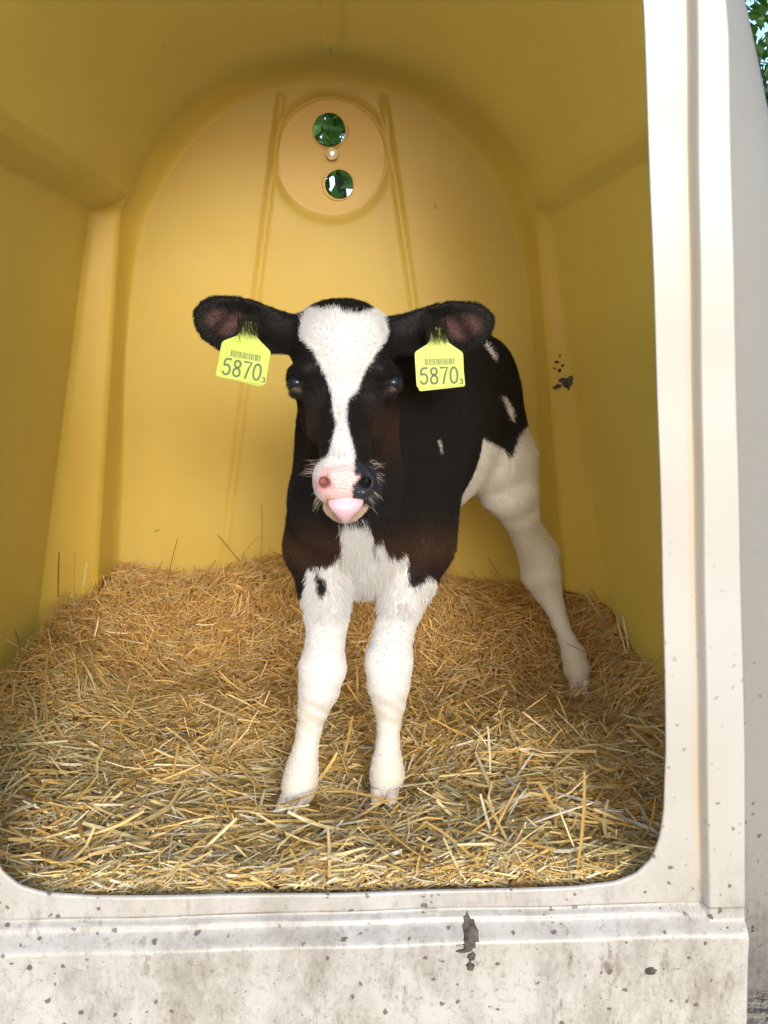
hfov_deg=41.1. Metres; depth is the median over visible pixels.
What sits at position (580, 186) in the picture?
calf hutch
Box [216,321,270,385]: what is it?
ear tag
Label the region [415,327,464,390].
ear tag
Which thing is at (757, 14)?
leafy tree
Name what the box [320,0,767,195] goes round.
sky
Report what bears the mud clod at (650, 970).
attached to the calf hutch
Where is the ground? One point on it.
(757, 1007)
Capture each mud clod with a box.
[456,912,478,970]
[645,967,656,974]
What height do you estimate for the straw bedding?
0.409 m
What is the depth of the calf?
1.64 m
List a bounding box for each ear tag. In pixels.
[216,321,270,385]
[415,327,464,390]
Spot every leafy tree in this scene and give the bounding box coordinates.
[313,113,352,198]
[745,0,767,106]
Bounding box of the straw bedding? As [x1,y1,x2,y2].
[0,505,664,918]
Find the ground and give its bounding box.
[747,992,767,1023]
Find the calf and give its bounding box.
[192,294,589,818]
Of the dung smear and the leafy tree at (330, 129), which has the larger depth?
the leafy tree at (330, 129)
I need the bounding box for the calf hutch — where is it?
[0,0,767,1023]
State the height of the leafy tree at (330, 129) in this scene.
3.281 m
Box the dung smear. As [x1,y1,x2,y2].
[553,354,572,389]
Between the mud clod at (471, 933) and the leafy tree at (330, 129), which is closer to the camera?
the mud clod at (471, 933)

